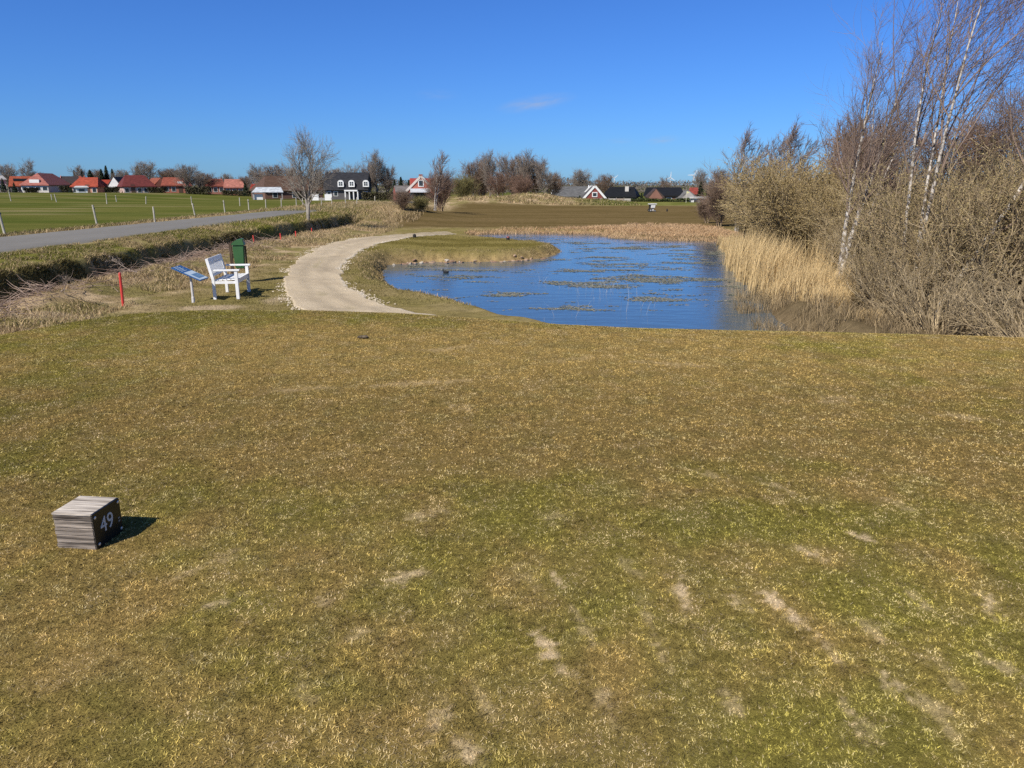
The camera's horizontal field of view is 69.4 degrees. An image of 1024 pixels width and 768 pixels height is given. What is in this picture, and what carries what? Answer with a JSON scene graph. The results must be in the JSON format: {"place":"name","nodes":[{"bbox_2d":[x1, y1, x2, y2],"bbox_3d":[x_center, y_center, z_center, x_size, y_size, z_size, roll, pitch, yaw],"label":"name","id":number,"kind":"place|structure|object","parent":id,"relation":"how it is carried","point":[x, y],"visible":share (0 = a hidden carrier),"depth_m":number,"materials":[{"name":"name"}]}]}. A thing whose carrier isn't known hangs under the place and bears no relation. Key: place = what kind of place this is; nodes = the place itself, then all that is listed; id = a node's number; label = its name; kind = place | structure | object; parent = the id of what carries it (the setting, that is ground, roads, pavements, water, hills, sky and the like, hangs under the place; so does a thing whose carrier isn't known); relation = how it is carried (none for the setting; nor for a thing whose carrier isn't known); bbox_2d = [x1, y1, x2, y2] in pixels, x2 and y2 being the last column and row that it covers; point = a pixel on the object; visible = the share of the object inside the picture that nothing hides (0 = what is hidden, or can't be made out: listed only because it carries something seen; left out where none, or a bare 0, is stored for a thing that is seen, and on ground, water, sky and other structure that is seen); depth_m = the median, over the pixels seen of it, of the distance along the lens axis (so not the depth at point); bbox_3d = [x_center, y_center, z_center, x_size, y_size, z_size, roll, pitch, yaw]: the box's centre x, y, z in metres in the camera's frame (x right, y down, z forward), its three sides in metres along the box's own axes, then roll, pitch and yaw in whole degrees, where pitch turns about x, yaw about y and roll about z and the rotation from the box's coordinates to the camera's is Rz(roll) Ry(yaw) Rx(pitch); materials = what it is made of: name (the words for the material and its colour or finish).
{"place":"outdoors","nodes":[
{"label":"outdoors","id":0,"kind":"place"},
{"bbox_2d":[0,202,412,253],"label":"road","id":1,"kind":"structure","parent":0,"point":[29,241],"depth_m":26.45,"materials":[{"name":"asphalt"}]},
{"bbox_2d":[0,192,641,333],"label":"rough grass","id":2,"kind":"structure","parent":0,"point":[327,208],"depth_m":22.29,"materials":[{"name":"plant"}]},
{"bbox_2d":[283,231,453,315],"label":"path","id":3,"kind":"structure","parent":0,"point":[312,280],"depth_m":17.44,"materials":[{"name":"gravel"}]},
{"bbox_2d":[0,185,1023,767],"bbox_3d":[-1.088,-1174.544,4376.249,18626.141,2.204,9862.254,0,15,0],"label":"ground","id":4,"kind":"structure","parent":0,"point":[36,211],"depth_m":3.62,"materials":[{"name":"plant"}]},
{"bbox_2d":[0,163,18,191],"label":"bare tree","id":5,"kind":"object","parent":4,"relation":"on","point":[8,173],"visible":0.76,"depth_m":223.18,"materials":[{"name":"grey plant"}]},
{"bbox_2d":[8,176,31,192],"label":"orange house","id":6,"kind":"structure","parent":4,"relation":"on","point":[17,180],"depth_m":204.65,"materials":[{"name":"tile"}]},
{"bbox_2d":[17,158,37,175],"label":"bare tree","id":7,"kind":"object","parent":4,"relation":"on","point":[27,168],"visible":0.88,"depth_m":221.41,"materials":[{"name":"grey plant"}]},
{"bbox_2d":[19,173,69,192],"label":"farmhouse","id":8,"kind":"object","parent":4,"relation":"on","point":[47,182],"visible":0.84,"depth_m":200.98,"materials":[{"name":"tile"}]},
{"bbox_2d":[60,175,84,183],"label":"dark house","id":9,"kind":"structure","parent":4,"relation":"on","point":[71,179],"depth_m":219.22,"materials":[{"name":"tile"}]},
{"bbox_2d":[66,164,85,175],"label":"bare tree","id":10,"kind":"object","parent":4,"relation":"on","point":[78,171],"visible":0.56,"depth_m":229.39,"materials":[{"name":"grey plant"}]},
{"bbox_2d":[51,496,122,549],"bbox_3d":[-2.023,0.664,3.538,0.209,0.186,0.200,2,15,6],"label":"tee marker","id":11,"kind":"object","parent":4,"relation":"on","point":[89,522],"visible":1,"depth_m":3.46,"materials":[{"name":"grey wood"}]},
{"bbox_2d":[69,177,107,192],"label":"orange hip house","id":12,"kind":"structure","parent":4,"relation":"on","point":[95,184],"depth_m":199.39,"materials":[{"name":"tile"}]},
{"bbox_2d":[107,177,122,192],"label":"white gable house","id":13,"kind":"structure","parent":4,"relation":"on","point":[114,181],"depth_m":203.24,"materials":[{"name":"paint"}]},
{"bbox_2d":[109,168,129,178],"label":"bare tree","id":14,"kind":"object","parent":4,"relation":"on","point":[120,173],"visible":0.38,"depth_m":229.86,"materials":[{"name":"brown plant"}]},
{"bbox_2d":[117,175,155,192],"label":"dark red house","id":15,"kind":"structure","parent":4,"relation":"on","point":[134,183],"depth_m":199.69,"materials":[{"name":"tile"}]},
{"bbox_2d":[130,159,157,179],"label":"bare tree","id":16,"kind":"object","parent":4,"relation":"on","point":[147,170],"visible":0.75,"depth_m":224.39,"materials":[{"name":"brown plant"}]},
{"bbox_2d":[0,234,294,323],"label":"brushwood","id":17,"kind":"object","parent":4,"relation":"on","point":[9,303],"visible":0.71,"depth_m":15.21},
{"bbox_2d":[146,187,166,192],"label":"hedge","id":18,"kind":"object","parent":4,"relation":"on","point":[157,190],"visible":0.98,"depth_m":197.64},
{"bbox_2d":[161,177,191,192],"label":"dormer house","id":19,"kind":"structure","parent":4,"relation":"on","point":[171,185],"depth_m":202.58,"materials":[{"name":"tile"}]},
{"bbox_2d":[170,162,203,192],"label":"bare tree","id":20,"kind":"object","parent":4,"relation":"on","point":[186,174],"visible":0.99,"depth_m":191.89,"materials":[{"name":"brown plant"}]},
{"bbox_2d":[171,265,208,302],"bbox_3d":[-6.240,-1.928,14.406,0.533,0.722,0.440,-1,15,-2],"label":"information board","id":21,"kind":"object","parent":4,"relation":"on","point":[191,274],"visible":0.98,"depth_m":14.35,"materials":[{"name":"metal"}]},
{"bbox_2d":[184,186,212,194],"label":"hedge","id":22,"kind":"object","parent":4,"relation":"on","point":[206,190],"visible":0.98,"depth_m":190.96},
{"bbox_2d":[192,172,221,186],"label":"bare tree","id":23,"kind":"object","parent":4,"relation":"on","point":[208,177],"visible":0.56,"depth_m":204.02,"materials":[{"name":"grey plant"}]},
{"bbox_2d":[205,179,224,193],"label":"brown house","id":24,"kind":"structure","parent":4,"relation":"on","point":[217,187],"depth_m":204.52,"materials":[{"name":"brick"}]},
{"bbox_2d":[205,254,250,299],"bbox_3d":[-5.764,-2.210,15.122,0.630,0.807,1.135,-2,15,-8],"label":"garden bench","id":25,"kind":"object","parent":4,"relation":"on","point":[215,265],"visible":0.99,"depth_m":14.80,"materials":[{"name":"white paint"}]},
{"bbox_2d":[223,179,243,194],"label":"pink roof house","id":26,"kind":"structure","parent":4,"relation":"on","point":[233,184],"depth_m":200.01,"materials":[{"name":"tile"}]},
{"bbox_2d":[221,190,250,195],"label":"hedge","id":27,"kind":"object","parent":4,"relation":"on","point":[235,192],"visible":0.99,"depth_m":192.94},
{"bbox_2d":[229,238,247,280],"bbox_3d":[-6.345,-2.853,17.194,0.370,1.033,0.258,-3,15,-12],"label":"litter bin","id":28,"kind":"object","parent":4,"relation":"on","point":[238,247],"visible":0.86,"depth_m":17.07,"materials":[{"name":"green plastic"}]},
{"bbox_2d":[246,162,263,183],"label":"bare tree","id":29,"kind":"object","parent":4,"relation":"on","point":[250,173],"visible":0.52,"depth_m":220.72,"materials":[{"name":"grey plant"}]},
{"bbox_2d":[252,187,282,199],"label":"carport","id":30,"kind":"object","parent":4,"relation":"on","point":[264,189],"visible":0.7,"depth_m":155.00,"materials":[{"name":"metal"}]},
{"bbox_2d":[255,162,285,178],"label":"bare tree","id":31,"kind":"object","parent":4,"relation":"on","point":[270,170],"visible":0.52,"depth_m":191.95,"materials":[{"name":"grey plant"}]},
{"bbox_2d":[249,176,324,198],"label":"barn","id":32,"kind":"structure","parent":4,"relation":"on","point":[269,181],"depth_m":166.97,"materials":[{"name":"tile"}]},
{"bbox_2d":[274,122,341,219],"bbox_3d":[-10.943,-11.267,39.322,3.895,5.173,2.834,-2,15,-9],"label":"roadside tree","id":33,"kind":"object","parent":4,"relation":"on","point":[311,172],"visible":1,"depth_m":39.37,"materials":[{"name":"brown plant"}]},
{"bbox_2d":[272,237,408,309],"bbox_3d":[-5.139,-3.965,23.299,3.612,0.158,21.182,-2,15,-7],"label":"path edge rubble","id":34,"kind":"object","parent":4,"relation":"on","point":[279,298],"visible":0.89,"depth_m":16.84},
{"bbox_2d":[323,170,371,199],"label":"gambrel house","id":35,"kind":"structure","parent":4,"relation":"on","point":[350,185],"depth_m":156.11,"materials":[{"name":"tile"}]},
{"bbox_2d":[361,147,390,191],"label":"bare tree","id":36,"kind":"object","parent":4,"relation":"on","point":[373,171],"visible":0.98,"depth_m":162.75,"materials":[{"name":"grey plant"}]},
{"bbox_2d":[361,191,392,200],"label":"hedge","id":37,"kind":"object","parent":4,"relation":"on","point":[377,195],"visible":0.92,"depth_m":144.75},
{"bbox_2d":[376,164,399,192],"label":"bare tree","id":38,"kind":"object","parent":4,"relation":"on","point":[388,177],"visible":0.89,"depth_m":164.81,"materials":[{"name":"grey plant"}]},
{"bbox_2d":[388,189,412,209],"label":"shrub","id":39,"kind":"object","parent":4,"relation":"on","point":[402,199],"visible":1,"depth_m":55.00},
{"bbox_2d":[6,175,815,193],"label":"distant wood","id":40,"kind":"object","parent":4,"relation":"on","point":[642,187],"visible":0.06,"depth_m":312.32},
{"bbox_2d":[406,174,432,199],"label":"brick gable house","id":41,"kind":"structure","parent":4,"relation":"on","point":[415,187],"depth_m":130.81,"materials":[{"name":"brick"}]},
{"bbox_2d":[410,196,439,210],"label":"shrub","id":42,"kind":"object","parent":4,"relation":"on","point":[419,203],"visible":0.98,"depth_m":56.18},
{"bbox_2d":[420,169,458,211],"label":"shrub","id":43,"kind":"object","parent":4,"relation":"on","point":[443,194],"visible":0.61,"depth_m":63.41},
{"bbox_2d":[424,151,456,210],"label":"birch tree","id":44,"kind":"object","parent":4,"relation":"on","point":[440,169],"visible":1,"depth_m":59.54,"materials":[{"name":"brown plant"}]},
{"bbox_2d":[451,173,480,197],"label":"shrub","id":45,"kind":"object","parent":4,"relation":"on","point":[465,186],"visible":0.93,"depth_m":106.11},
{"bbox_2d":[458,158,487,194],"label":"grove tree","id":46,"kind":"object","parent":4,"relation":"on","point":[468,170],"visible":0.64,"depth_m":117.02,"materials":[{"name":"brown plant"}]},
{"bbox_2d":[473,153,492,195],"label":"grove tree","id":47,"kind":"object","parent":4,"relation":"on","point":[476,162],"visible":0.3,"depth_m":119.03,"materials":[{"name":"brown plant"}]},
{"bbox_2d":[478,147,500,196],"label":"grove tree","id":48,"kind":"object","parent":4,"relation":"on","point":[487,168],"visible":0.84,"depth_m":114.97,"materials":[{"name":"brown plant"}]},
{"bbox_2d":[485,172,512,196],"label":"grove tree","id":49,"kind":"object","parent":4,"relation":"on","point":[498,184],"visible":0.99,"depth_m":111.56,"materials":[{"name":"brown plant"}]},
{"bbox_2d":[493,152,513,195],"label":"grove tree","id":50,"kind":"object","parent":4,"relation":"on","point":[500,165],"visible":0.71,"depth_m":113.45,"materials":[{"name":"brown plant"}]},
{"bbox_2d":[499,153,524,194],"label":"grove tree","id":51,"kind":"object","parent":4,"relation":"on","point":[511,166],"visible":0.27,"depth_m":118.10,"materials":[{"name":"brown plant"}]},
{"bbox_2d":[502,171,532,194],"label":"grove tree","id":52,"kind":"object","parent":4,"relation":"on","point":[518,177],"visible":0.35,"depth_m":109.78,"materials":[{"name":"brown plant"}]},
{"bbox_2d":[509,177,536,192],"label":"shrub","id":53,"kind":"object","parent":4,"relation":"on","point":[521,186],"visible":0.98,"depth_m":103.90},
{"bbox_2d":[514,149,537,183],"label":"grove tree","id":54,"kind":"object","parent":4,"relation":"on","point":[525,166],"visible":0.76,"depth_m":114.89,"materials":[{"name":"brown plant"}]},
{"bbox_2d":[518,155,552,193],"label":"grove tree","id":55,"kind":"object","parent":4,"relation":"on","point":[535,181],"visible":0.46,"depth_m":116.60,"materials":[{"name":"brown plant"}]},
{"bbox_2d":[531,159,554,193],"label":"grove tree","id":56,"kind":"object","parent":4,"relation":"on","point":[543,175],"visible":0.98,"depth_m":114.37,"materials":[{"name":"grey plant"}]},
{"bbox_2d":[544,171,566,194],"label":"grove tree","id":57,"kind":"object","parent":4,"relation":"on","point":[556,187],"visible":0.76,"depth_m":116.38,"materials":[{"name":"brown plant"}]},
{"bbox_2d":[551,185,588,197],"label":"grey roof house","id":58,"kind":"structure","parent":4,"relation":"on","point":[572,191],"depth_m":146.69,"materials":[{"name":"tile"}]},
{"bbox_2d":[567,167,593,185],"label":"bare tree","id":59,"kind":"object","parent":4,"relation":"on","point":[580,177],"visible":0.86,"depth_m":168.25,"materials":[{"name":"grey plant"}]},
{"bbox_2d":[581,186,605,198],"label":"white edged gable house","id":60,"kind":"structure","parent":4,"relation":"on","point":[592,192],"depth_m":140.40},
{"bbox_2d":[593,173,619,193],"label":"bare tree","id":61,"kind":"object","parent":4,"relation":"on","point":[605,181],"visible":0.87,"depth_m":165.25,"materials":[{"name":"brown plant"}]},
{"bbox_2d":[604,186,639,200],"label":"black house","id":62,"kind":"structure","parent":4,"relation":"on","point":[627,192],"depth_m":142.39,"materials":[{"name":"tile"}]},
{"bbox_2d":[643,187,682,198],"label":"black house","id":63,"kind":"structure","parent":4,"relation":"on","point":[671,192],"depth_m":148.53,"materials":[{"name":"tile"}]},
{"bbox_2d":[645,188,664,198],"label":"brick gable","id":64,"kind":"structure","parent":63,"relation":"attached to","point":[653,193],"depth_m":141.03,"materials":[{"name":"brick"}]},
{"bbox_2d":[645,198,690,201],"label":"hedge","id":65,"kind":"object","parent":4,"relation":"on","point":[668,200],"visible":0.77,"depth_m":129.42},
{"bbox_2d":[691,167,709,188],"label":"bare tree","id":66,"kind":"object","parent":4,"relation":"on","point":[699,179],"visible":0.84,"depth_m":165.12,"materials":[{"name":"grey plant"}]},
{"bbox_2d":[690,194,712,222],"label":"shrub","id":67,"kind":"object","parent":4,"relation":"on","point":[700,206],"visible":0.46,"depth_m":48.66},
{"bbox_2d":[697,175,737,226],"bbox_3d":[12.491,-11.123,44.842,3.412,3.323,2.788,-4,16,-15],"label":"shrub","id":68,"kind":"object","parent":4,"relation":"on","point":[712,198],"visible":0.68,"depth_m":44.46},
{"bbox_2d":[703,167,732,189],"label":"bare tree","id":69,"kind":"object","parent":4,"relation":"on","point":[722,172],"visible":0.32,"depth_m":158.47,"materials":[{"name":"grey plant"}]},
{"bbox_2d":[712,194,759,240],"bbox_3d":[11.873,-7.863,34.634,4.406,2.455,4.453,9,18,31],"label":"willow shrub","id":70,"kind":"object","parent":4,"relation":"on","point":[739,226],"visible":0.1,"depth_m":34.48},
{"bbox_2d":[700,121,777,231],"bbox_3d":[12.129,-10.981,39.404,4.171,5.834,2.729,6,16,22],"label":"birch tree","id":71,"kind":"object","parent":4,"relation":"on","point":[743,146],"visible":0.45,"depth_m":38.96,"materials":[{"name":"brown plant"}]},
{"bbox_2d":[715,165,832,245],"bbox_3d":[11.079,-6.839,29.037,5.874,3.643,5.937,-9,17,-29],"label":"willow shrub","id":72,"kind":"object","parent":4,"relation":"on","point":[735,207],"visible":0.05,"depth_m":29.22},
{"bbox_2d":[760,129,800,178],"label":"birch tree","id":73,"kind":"object","parent":4,"relation":"on","point":[778,148],"visible":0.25,"depth_m":38.83,"materials":[{"name":"brown plant"}]},
{"bbox_2d":[748,112,824,185],"bbox_3d":[12.929,-9.780,35.067,4.171,5.834,2.729,6,16,22],"label":"birch tree","id":74,"kind":"object","parent":4,"relation":"on","point":[793,136],"visible":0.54,"depth_m":34.55,"materials":[{"name":"brown plant"}]},
{"bbox_2d":[716,221,885,322],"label":"reeds","id":75,"kind":"object","parent":4,"relation":"on","point":[753,261],"visible":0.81,"depth_m":18.42,"materials":[{"name":"plant"}]},
{"bbox_2d":[713,146,900,266],"bbox_3d":[9.955,-5.921,24.559,6.650,4.158,6.462,0,15,0],"label":"willow shrub","id":76,"kind":"object","parent":4,"relation":"on","point":[775,209],"visible":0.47,"depth_m":24.06,"materials":[{"name":"plant"}]},
{"bbox_2d":[816,106,882,174],"bbox_3d":[13.389,-8.169,29.778,2.595,5.731,3.055,4,15,13],"label":"birch tree","id":77,"kind":"object","parent":4,"relation":"on","point":[843,120],"visible":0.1,"depth_m":29.16,"materials":[{"name":"brown plant"}]},
{"bbox_2d":[785,169,945,266],"bbox_3d":[10.314,-4.835,22.158,4.700,3.168,4.750,13,20,39],"label":"willow shrub","id":78,"kind":"object","parent":4,"relation":"on","point":[834,202],"visible":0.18,"depth_m":21.81,"materials":[{"name":"plant"}]},
{"bbox_2d":[800,192,930,287],"bbox_3d":[8.727,-3.475,18.040,3.137,2.619,3.803,2,15,9],"label":"willow shrub","id":79,"kind":"object","parent":4,"relation":"on","point":[840,235],"visible":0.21,"depth_m":18.42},
{"bbox_2d":[802,89,956,184],"bbox_3d":[13.081,-7.719,27.013,5.550,6.310,4.383,-15,21,-43],"label":"alder tree","id":80,"kind":"object","parent":4,"relation":"on","point":[840,138],"visible":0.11,"depth_m":26.59,"materials":[{"name":"brown plant"}]},
{"bbox_2d":[804,0,964,283],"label":"birch tree","id":81,"kind":"object","parent":4,"relation":"on","point":[859,151],"visible":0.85,"depth_m":16.66,"materials":[{"name":"brown plant"}]},
{"bbox_2d":[824,103,977,203],"bbox_3d":[11.634,-6.103,22.988,3.835,5.268,4.094,4,15,13],"label":"alder tree","id":82,"kind":"object","parent":4,"relation":"on","point":[860,163],"visible":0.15,"depth_m":22.49,"materials":[{"name":"brown plant"}]},
{"bbox_2d":[815,210,988,312],"bbox_3d":[7.835,-2.409,14.946,2.465,2.182,2.988,-13,20,-40],"label":"willow shrub","id":83,"kind":"object","parent":4,"relation":"on","point":[864,271],"visible":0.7,"depth_m":15.05,"materials":[{"name":"plant"}]},
{"bbox_2d":[807,34,998,257],"bbox_3d":[10.969,-6.447,20.771,5.109,6.886,3.352,0,15,0],"label":"birch tree","id":84,"kind":"object","parent":4,"relation":"on","point":[912,134],"visible":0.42,"depth_m":20.40,"materials":[{"name":"brown plant"}]},
{"bbox_2d":[804,133,1023,306],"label":"willow shrub","id":85,"kind":"object","parent":4,"relation":"on","point":[936,214],"visible":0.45,"depth_m":15.33,"materials":[{"name":"plant"}]},
{"bbox_2d":[827,240,1015,322],"bbox_3d":[7.878,-1.942,14.303,3.328,1.728,3.040,12,19,37],"label":"brush","id":86,"kind":"object","parent":4,"relation":"on","point":[872,296],"visible":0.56,"depth_m":14.15,"materials":[{"name":"plant"}]},
{"bbox_2d":[827,0,1023,302],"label":"birch tree","id":87,"kind":"object","parent":4,"relation":"on","point":[959,73],"visible":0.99,"depth_m":14.95,"materials":[{"name":"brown plant"}]},
{"bbox_2d":[829,126,1023,315],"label":"willow shrub","id":88,"kind":"object","parent":4,"relation":"on","point":[987,258],"visible":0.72,"depth_m":14.58,"materials":[{"name":"plant"}]},
{"bbox_2d":[855,135,1023,294],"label":"willow shrub","id":89,"kind":"object","parent":4,"relation":"on","point":[978,174],"visible":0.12,"depth_m":16.35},
{"bbox_2d":[869,258,1022,335],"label":"brush","id":90,"kind":"object","parent":4,"relation":"on","point":[908,309],"visible":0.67,"depth_m":12.94,"materials":[{"name":"plant"}]},
{"bbox_2d":[902,89,1017,224],"bbox_3d":[13.972,-6.322,22.691,3.985,5.736,5.046,0,15,-1],"label":"alder tree","id":91,"kind":"object","parent":4,"relation":"on","point":[969,143],"visible":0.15,"depth_m":21.79,"materials":[{"name":"brown plant"}]},
{"bbox_2d":[903,60,1023,271],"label":"alder tree","id":92,"kind":"object","parent":4,"relation":"on","point":[1002,135],"visible":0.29,"depth_m":21.49,"materials":[{"name":"brown plant"}]},
{"bbox_2d":[903,116,1023,295],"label":"willow shrub","id":93,"kind":"object","parent":4,"relation":"on","point":[1019,166],"visible":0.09,"depth_m":17.03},
{"bbox_2d":[933,250,1023,336],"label":"brush","id":94,"kind":"object","parent":4,"relation":"on","point":[974,327],"visible":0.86,"depth_m":11.87,"materials":[{"name":"plant"}]},
{"bbox_2d":[933,2,1023,238],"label":"birch tree","id":95,"kind":"object","parent":4,"relation":"on","point":[1003,91],"visible":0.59,"depth_m":18.06,"materials":[{"name":"brown plant"}]},
{"bbox_2d":[935,132,1023,301],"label":"willow shrub","id":96,"kind":"object","parent":4,"relation":"on","point":[1017,216],"visible":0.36,"depth_m":14.67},
{"bbox_2d":[936,55,1023,311],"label":"birch tree","id":97,"kind":"object","parent":4,"relation":"on","point":[1019,189],"visible":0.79,"depth_m":14.88,"materials":[{"name":"brown plant"}]},
{"bbox_2d":[955,292,1023,337],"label":"brush","id":98,"kind":"object","parent":4,"relation":"on","point":[1020,330],"visible":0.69,"depth_m":11.03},
{"bbox_2d":[966,253,1023,322],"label":"brush","id":99,"kind":"object","parent":4,"relation":"on","point":[1014,303],"visible":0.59,"depth_m":12.39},
{"bbox_2d":[993,130,1023,260],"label":"willow shrub","id":100,"kind":"object","parent":4,"relation":"on","point":[1014,185],"visible":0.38,"depth_m":14.77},
{"bbox_2d":[0,0,1023,184],"label":"sky","id":101,"kind":"structure","parent":0,"point":[634,90],"materials":[{"name":"blue"}]},
{"bbox_2d":[382,233,793,330],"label":"water","id":102,"kind":"structure","parent":0,"point":[714,314],"depth_m":20.21,"materials":[{"name":"blue liquid"}]},
{"bbox_2d":[405,236,753,310],"bbox_3d":[2.720,-4.670,27.547,11.812,0.007,24.232,2,15,8],"label":"water weed","id":103,"kind":"object","parent":102,"relation":"on","point":[597,285],"visible":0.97,"depth_m":21.66,"materials":[{"name":"plant"}]},
{"bbox_2d":[465,221,750,241],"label":"flattened reeds","id":104,"kind":"object","parent":102,"relation":"on","point":[671,230],"visible":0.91,"depth_m":41.08,"materials":[{"name":"plant"}]},
{"bbox_2d":[544,277,958,334],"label":"broken stalks","id":105,"kind":"object","parent":102,"relation":"on","point":[824,305],"visible":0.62,"depth_m":13.76,"materials":[{"name":"plant"}]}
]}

